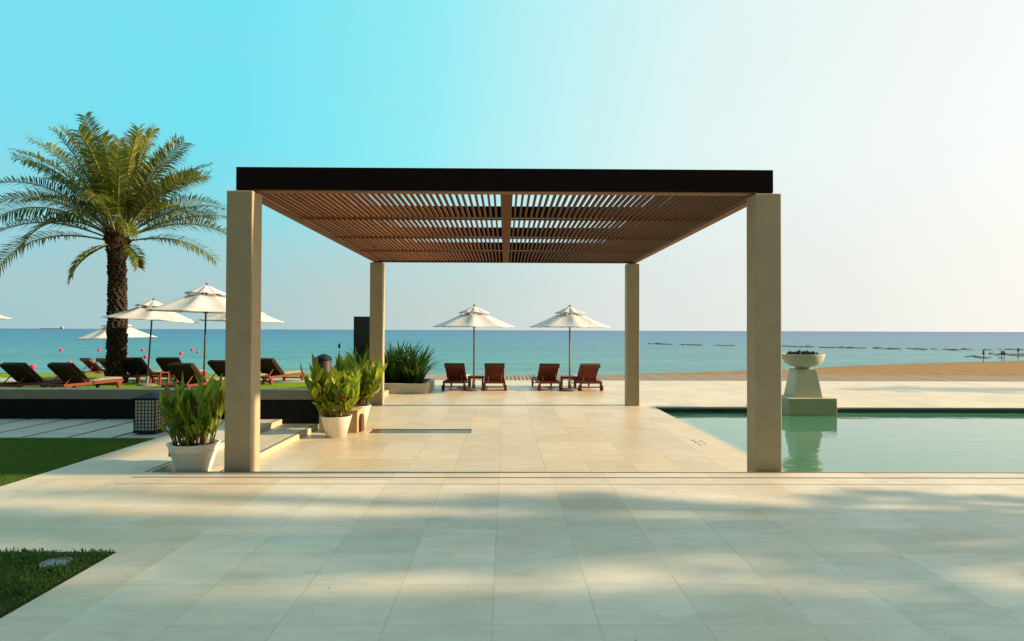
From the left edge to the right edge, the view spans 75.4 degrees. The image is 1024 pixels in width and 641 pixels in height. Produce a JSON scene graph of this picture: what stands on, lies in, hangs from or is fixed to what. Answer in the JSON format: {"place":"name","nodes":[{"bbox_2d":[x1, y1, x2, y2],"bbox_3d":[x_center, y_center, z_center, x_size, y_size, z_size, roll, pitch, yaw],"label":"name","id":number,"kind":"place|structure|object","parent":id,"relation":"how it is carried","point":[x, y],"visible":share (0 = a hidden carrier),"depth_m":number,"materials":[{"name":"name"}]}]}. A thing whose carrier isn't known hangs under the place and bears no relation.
{"place":"outdoors","nodes":[
{"label":"outdoors","id":0,"kind":"place"},
{"bbox_2d":[0,437,151,486],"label":"lawn","id":1,"kind":"structure","parent":0,"point":[49,461],"depth_m":8.85,"materials":[{"name":"green plant"}]},
{"bbox_2d":[0,373,310,387],"bbox_3d":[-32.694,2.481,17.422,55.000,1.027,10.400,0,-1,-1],"label":"lawn","id":2,"kind":"structure","parent":0,"point":[275,386],"depth_m":21.20,"materials":[{"name":"green plant"}]},
{"bbox_2d":[0,362,75,387],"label":"sun lounger","id":3,"kind":"object","parent":2,"relation":"on","point":[21,374],"visible":0.68,"depth_m":18.86,"materials":[{"name":"red wood"}]},
{"bbox_2d":[40,362,123,387],"bbox_3d":[-12.598,1.634,19.492,0.910,0.868,2.138,0,-1,11],"label":"sun lounger","id":4,"kind":"object","parent":2,"relation":"on","point":[70,374],"visible":0.9,"depth_m":18.95,"materials":[{"name":"red wood"}]},
{"bbox_2d":[79,358,105,372],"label":"sun lounger","id":5,"kind":"object","parent":2,"relation":"on","point":[91,365],"visible":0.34,"depth_m":28.39,"materials":[{"name":"red wood"}]},
{"bbox_2d":[95,358,127,372],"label":"sun lounger","id":6,"kind":"object","parent":2,"relation":"on","point":[101,361],"visible":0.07,"depth_m":28.44,"materials":[{"name":"red wood"}]},
{"bbox_2d":[0,111,226,383],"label":"date palm","id":7,"kind":"object","parent":2,"relation":"on","point":[123,184],"visible":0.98,"depth_m":22.17,"materials":[{"name":"green plant"}]},
{"bbox_2d":[74,324,155,339],"bbox_3d":[-16.936,1.230,28.408,2.938,2.625,2.941,1,-1,-23],"label":"patio umbrella","id":8,"kind":"object","parent":2,"relation":"on","point":[101,333],"visible":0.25,"depth_m":27.86,"materials":[{"name":"white fabric"}]},
{"bbox_2d":[113,357,172,383],"bbox_3d":[-12.783,1.687,23.108,0.910,0.868,2.138,0,-1,5],"label":"sun lounger","id":9,"kind":"object","parent":2,"relation":"on","point":[136,367],"visible":0.59,"depth_m":22.41,"materials":[{"name":"red wood"}]},
{"bbox_2d":[103,298,198,385],"bbox_3d":[-11.685,0.684,21.395,2.644,2.835,2.644,3,-2,-1],"label":"patio umbrella","id":10,"kind":"object","parent":2,"relation":"on","point":[139,313],"visible":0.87,"depth_m":20.98,"materials":[{"name":"white fabric"}]},
{"bbox_2d":[149,372,168,384],"bbox_3d":[-11.632,1.903,21.853,0.500,0.405,0.400,0,-1,19],"label":"side table","id":11,"kind":"object","parent":2,"relation":"on","point":[158,378],"visible":0.83,"depth_m":21.75,"materials":[{"name":"red wood"}]},
{"bbox_2d":[151,357,206,382],"bbox_3d":[-11.620,1.692,23.223,0.910,0.868,2.138,0,-1,3],"label":"sun lounger","id":12,"kind":"object","parent":2,"relation":"on","point":[163,362],"visible":0.34,"depth_m":22.42,"materials":[{"name":"red wood"}]},
{"bbox_2d":[161,363,223,387],"bbox_3d":[-9.246,1.647,19.535,0.910,0.868,2.138,0,-1,9],"label":"sun lounger","id":13,"kind":"object","parent":2,"relation":"on","point":[189,370],"visible":0.53,"depth_m":18.87,"materials":[{"name":"red wood"}]},
{"bbox_2d":[145,283,264,385],"bbox_3d":[-9.018,0.486,19.501,3.120,3.200,3.120,0,-1,15],"label":"patio umbrella","id":14,"kind":"object","parent":2,"relation":"on","point":[201,301],"visible":0.79,"depth_m":18.84,"materials":[{"name":"white fabric"}]},
{"bbox_2d":[207,360,267,385],"bbox_3d":[-8.860,1.674,21.303,0.910,0.868,2.138,0,-1,17],"label":"sun lounger","id":15,"kind":"object","parent":2,"relation":"on","point":[217,367],"visible":0.22,"depth_m":20.67,"materials":[{"name":"red wood"}]},
{"bbox_2d":[199,314,282,322],"bbox_3d":[-9.123,0.718,22.305,2.698,2.807,2.697,2,-1,-21],"label":"patio umbrella","id":16,"kind":"object","parent":2,"relation":"on","point":[222,317],"visible":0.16,"depth_m":21.62,"materials":[{"name":"beige fabric"}]},
{"bbox_2d":[260,358,305,384],"bbox_3d":[-8.095,1.700,22.922,0.910,0.868,2.138,0,-1,15],"label":"sun lounger","id":17,"kind":"object","parent":2,"relation":"on","point":[271,368],"visible":0.82,"depth_m":22.39,"materials":[{"name":"red wood"}]},
{"bbox_2d":[0,373,310,378],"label":"lawn edge","id":18,"kind":"object","parent":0,"point":[53,374],"depth_m":25.78,"materials":[{"name":"green plant"}]},
{"bbox_2d":[0,378,311,381],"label":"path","id":19,"kind":"structure","parent":0,"point":[144,379],"depth_m":23.68,"materials":[{"name":"beige stone"}]},
{"bbox_2d":[316,354,331,372],"bbox_3d":[-4.956,1.474,17.429,0.440,1.180,0.440,0,-1,-1],"label":"litter bin","id":20,"kind":"object","parent":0,"point":[324,360],"visible":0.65,"depth_m":17.28,"materials":[{"name":"metal"}]},
{"bbox_2d":[0,419,1023,640],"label":"terrace","id":21,"kind":"structure","parent":0,"point":[393,559],"depth_m":4.88,"materials":[{"name":"stone"}]},
{"bbox_2d":[0,547,114,617],"bbox_3d":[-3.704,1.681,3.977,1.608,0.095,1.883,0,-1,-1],"label":"ground cover","id":22,"kind":"object","parent":21,"relation":"in","point":[9,573],"visible":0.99,"depth_m":4.48,"materials":[{"name":"green plant"}]},
{"bbox_2d":[39,557,72,570],"bbox_3d":[-3.215,1.714,4.672,0.200,0.034,0.200,0,-1,-1],"label":"ground light","id":23,"kind":"object","parent":22,"relation":"in","point":[59,560],"visible":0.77,"depth_m":4.67,"materials":[{"name":"metal"}]},
{"bbox_2d":[0,388,318,423],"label":"garden wall","id":24,"kind":"structure","parent":21,"relation":"on","point":[291,405],"depth_m":12.19,"materials":[{"name":"black stone"}]},
{"bbox_2d":[145,419,278,471],"bbox_3d":[-4.261,1.792,9.928,0.020,0.024,4.525,0,-1,-1],"label":"dark groove","id":25,"kind":"object","parent":21,"relation":"on","point":[220,442],"visible":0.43,"depth_m":8.12},
{"bbox_2d":[153,471,978,472],"bbox_3d":[20.377,1.848,7.914,49.070,0.024,0.020,0,-1,-1],"label":"dark groove","id":26,"kind":"object","parent":21,"relation":"on","point":[669,472],"visible":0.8,"depth_m":7.71},
{"bbox_2d":[115,483,1023,484],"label":"terrace joint","id":27,"kind":"object","parent":21,"relation":"on","point":[687,484],"visible":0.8,"depth_m":7.14,"materials":[{"name":"stone"}]},
{"bbox_2d":[157,477,1023,478],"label":"dark groove","id":28,"kind":"object","parent":21,"relation":"on","point":[500,477],"visible":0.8,"depth_m":7.42},
{"bbox_2d":[0,328,1023,375],"bbox_3d":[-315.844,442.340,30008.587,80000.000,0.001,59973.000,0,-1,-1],"label":"sea","id":29,"kind":"structure","parent":0,"point":[521,352],"depth_m":132.06,"materials":[{"name":"liquid"}]},
{"bbox_2d":[39,327,64,328],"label":"cargo ship","id":30,"kind":"object","parent":29,"relation":"on","point":[53,328],"visible":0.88,"depth_m":5154.43,"materials":[{"name":"paint"}]},
{"bbox_2d":[648,343,1023,349],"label":"reef rocks","id":31,"kind":"object","parent":29,"relation":"in","point":[843,347],"visible":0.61,"depth_m":135.37,"materials":[{"name":"grey stone"}]},
{"bbox_2d":[981,353,1023,354],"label":"shallow rocks","id":32,"kind":"object","parent":29,"relation":"in","point":[1007,353],"visible":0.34,"depth_m":102.31,"materials":[{"name":"grey stone"}]},
{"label":"boardwalk base","id":33,"kind":"structure","parent":29,"relation":"on","visible":0},
{"bbox_2d":[425,374,1023,381],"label":"boardwalk","id":34,"kind":"structure","parent":33,"relation":"on","point":[603,377],"depth_m":25.88,"materials":[{"name":"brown wood"}]},
{"bbox_2d":[0,0,1023,331],"label":"sky","id":35,"kind":"structure","parent":0,"point":[890,133],"materials":[{"name":"blue"}]},
{"bbox_2d":[260,380,1023,471],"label":"deck","id":36,"kind":"structure","parent":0,"point":[521,426],"depth_m":12.52,"materials":[{"name":"stone"}]},
{"bbox_2d":[172,424,318,470],"bbox_3d":[-3.873,2.429,9.940,0.680,1.113,4.510,0,-1,-1],"label":"step","id":37,"kind":"object","parent":36,"relation":"on","point":[273,436],"visible":0.22,"depth_m":10.66,"materials":[{"name":"stone"}]},
{"bbox_2d":[156,370,224,470],"bbox_3d":[-3.892,1.219,8.056,0.806,1.252,0.826,0,-1,-1],"label":"potted ginger","id":38,"kind":"object","parent":37,"relation":"on","point":[196,413],"visible":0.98,"depth_m":7.89,"materials":[{"name":"plant"}]},
{"bbox_2d":[221,424,315,470],"bbox_3d":[-3.579,1.882,9.951,0.025,0.024,4.490,0,-1,-1],"label":"dark groove","id":39,"kind":"object","parent":37,"relation":"on","point":[283,440],"visible":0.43,"depth_m":10.50},
{"bbox_2d":[300,343,360,437],"bbox_3d":[-3.021,1.183,11.398,0.969,1.600,1.131,0,-1,-1],"label":"potted ginger","id":40,"kind":"object","parent":36,"relation":"on","point":[336,390],"visible":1,"depth_m":11.07,"materials":[{"name":"plant"}]},
{"bbox_2d":[318,407,363,432],"bbox_3d":[-3.064,1.793,11.963,0.745,0.395,0.470,0,-1,-1],"label":"water spout box","id":41,"kind":"object","parent":36,"relation":"on","point":[356,425],"visible":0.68,"depth_m":11.75,"materials":[{"name":"stone"}]},
{"bbox_2d":[335,355,387,424],"bbox_3d":[-2.889,1.312,12.717,0.970,1.380,1.094,0,-1,-1],"label":"potted ginger","id":42,"kind":"object","parent":36,"relation":"on","point":[371,378],"visible":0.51,"depth_m":12.59,"materials":[{"name":"plant"}]},
{"bbox_2d":[353,316,369,360],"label":"dark screen wall","id":43,"kind":"structure","parent":36,"relation":"on","point":[361,332],"depth_m":19.73,"materials":[{"name":"stone"}]},
{"bbox_2d":[384,378,434,393],"bbox_3d":[-3.682,1.961,19.976,2.470,0.290,2.120,0,-1,-1],"label":"stone planter","id":44,"kind":"object","parent":36,"relation":"on","point":[427,385],"visible":0.45,"depth_m":18.93,"materials":[{"name":"stone"}]},
{"bbox_2d":[326,344,402,368],"bbox_3d":[-4.358,1.200,19.255,2.277,1.351,2.391,-1,-1,44],"label":"strap leaf plant","id":45,"kind":"object","parent":44,"relation":"on","point":[352,359],"visible":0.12,"depth_m":19.01,"materials":[{"name":"green plant"}]},
{"bbox_2d":[384,339,427,382],"bbox_3d":[-3.516,1.213,19.849,2.516,1.348,2.412,1,-1,-39],"label":"strap leaf plant","id":46,"kind":"object","parent":44,"relation":"on","point":[391,374],"visible":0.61,"depth_m":19.46,"materials":[{"name":"green plant"}]},
{"bbox_2d":[384,340,433,364],"bbox_3d":[-3.450,1.211,20.667,2.610,1.376,2.496,0,-1,-1],"label":"strap leaf plant","id":47,"kind":"object","parent":44,"relation":"on","point":[413,349],"visible":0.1,"depth_m":20.32,"materials":[{"name":"green plant"}]},
{"bbox_2d":[387,342,445,382],"bbox_3d":[-2.929,1.255,19.798,2.205,1.266,2.385,0,-1,39],"label":"strap leaf plant","id":48,"kind":"object","parent":44,"relation":"on","point":[415,373],"visible":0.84,"depth_m":19.45,"materials":[{"name":"green plant"}]},
{"bbox_2d":[368,430,471,432],"bbox_3d":[-1.653,2.215,11.952,1.840,0.415,0.500,0,-1,-1],"label":"water channel","id":49,"kind":"object","parent":36,"relation":"on","point":[420,431],"visible":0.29,"depth_m":11.98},
{"bbox_2d":[441,363,470,390],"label":"sun lounger","id":50,"kind":"object","parent":36,"relation":"on","point":[455,372],"visible":0.88,"depth_m":20.22,"materials":[{"name":"red wood"}]},
{"bbox_2d":[432,304,514,390],"bbox_3d":[-1.154,0.809,20.079,2.340,2.615,2.340,1,-1,-23],"label":"patio umbrella","id":51,"kind":"object","parent":36,"relation":"on","point":[476,318],"visible":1,"depth_m":19.71,"materials":[{"name":"white fabric"}]},
{"bbox_2d":[467,375,483,387],"bbox_3d":[-1.124,1.922,20.583,0.500,0.405,0.400,0,-1,-1],"label":"side table","id":52,"kind":"object","parent":36,"relation":"on","point":[476,377],"visible":0.88,"depth_m":20.43,"materials":[{"name":"red wood"}]},
{"bbox_2d":[482,363,506,390],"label":"sun lounger","id":53,"kind":"object","parent":36,"relation":"on","point":[494,373],"visible":1,"depth_m":20.21,"materials":[{"name":"red wood"}]},
{"bbox_2d":[224,167,781,471],"bbox_3d":[-0.131,0.125,12.093,6.553,3.755,8.588,0,-1,-1],"label":"pergola","id":54,"kind":"object","parent":36,"relation":"on","point":[679,205],"visible":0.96,"depth_m":7.98,"materials":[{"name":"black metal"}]},
{"bbox_2d":[531,363,562,390],"bbox_3d":[1.062,1.724,20.926,0.746,0.825,1.980,0,-1,-6],"label":"sun lounger","id":55,"kind":"object","parent":36,"relation":"on","point":[547,373],"visible":1,"depth_m":20.29,"materials":[{"name":"red wood"}]},
{"bbox_2d":[560,376,576,387],"bbox_3d":[1.752,1.932,20.613,0.500,0.405,0.400,0,-1,-1],"label":"side table","id":56,"kind":"object","parent":36,"relation":"on","point":[566,377],"visible":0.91,"depth_m":20.44,"materials":[{"name":"red wood"}]},
{"bbox_2d":[529,305,609,390],"bbox_3d":[1.751,0.820,20.110,2.340,2.615,2.340,1,-1,-29],"label":"patio umbrella","id":57,"kind":"object","parent":36,"relation":"on","point":[570,320],"visible":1,"depth_m":19.74,"materials":[{"name":"beige fabric"}]},
{"bbox_2d":[570,363,602,390],"bbox_3d":[2.300,1.729,20.939,0.746,0.825,1.980,0,-1,-6],"label":"sun lounger","id":58,"kind":"object","parent":36,"relation":"on","point":[587,373],"visible":0.81,"depth_m":20.28,"materials":[{"name":"red wood"}]},
{"bbox_2d":[611,361,1023,375],"bbox_3d":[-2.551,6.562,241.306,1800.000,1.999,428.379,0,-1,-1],"label":"beach","id":59,"kind":"structure","parent":0,"point":[1005,368],"depth_m":51.09,"materials":[{"name":"beige sand"}]},
{"bbox_2d":[965,354,1023,357],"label":"shore rocks","id":60,"kind":"object","parent":59,"relation":"on","point":[976,356],"visible":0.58,"depth_m":92.22,"materials":[{"name":"grey stone"}]},
{"bbox_2d":[665,412,1023,471],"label":"pool water","id":61,"kind":"structure","parent":0,"point":[916,442],"depth_m":11.91,"materials":[{"name":"teal liquid"}]},
{"bbox_2d":[781,350,836,415],"bbox_3d":[6.949,1.611,15.832,1.120,1.837,1.060,0,-1,-1],"label":"fire bowl","id":62,"kind":"object","parent":61,"relation":"in","point":[802,395],"visible":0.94,"depth_m":15.51,"materials":[{"name":"stone"}]},
{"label":"pool floor","id":63,"kind":"structure","parent":0,"visible":0},
{"bbox_2d":[657,408,1023,412],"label":"pool wall","id":64,"kind":"structure","parent":63,"relation":"on","point":[875,410],"depth_m":15.90,"materials":[{"name":"tile"}]},
{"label":"slab bed","id":65,"kind":"structure","parent":0,"visible":0},
{"bbox_2d":[0,419,184,438],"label":"paving slabs","id":66,"kind":"structure","parent":65,"relation":"on","point":[66,428],"depth_m":10.87,"materials":[{"name":"grey stone"}]},
{"bbox_2d":[131,393,165,433],"bbox_3d":[-5.761,1.468,10.550,0.386,0.640,0.386,0,-1,-1],"label":"floor lantern","id":67,"kind":"object","parent":66,"relation":"on","point":[148,416],"visible":0.82,"depth_m":10.39,"materials":[{"name":"black metal"}]}
]}

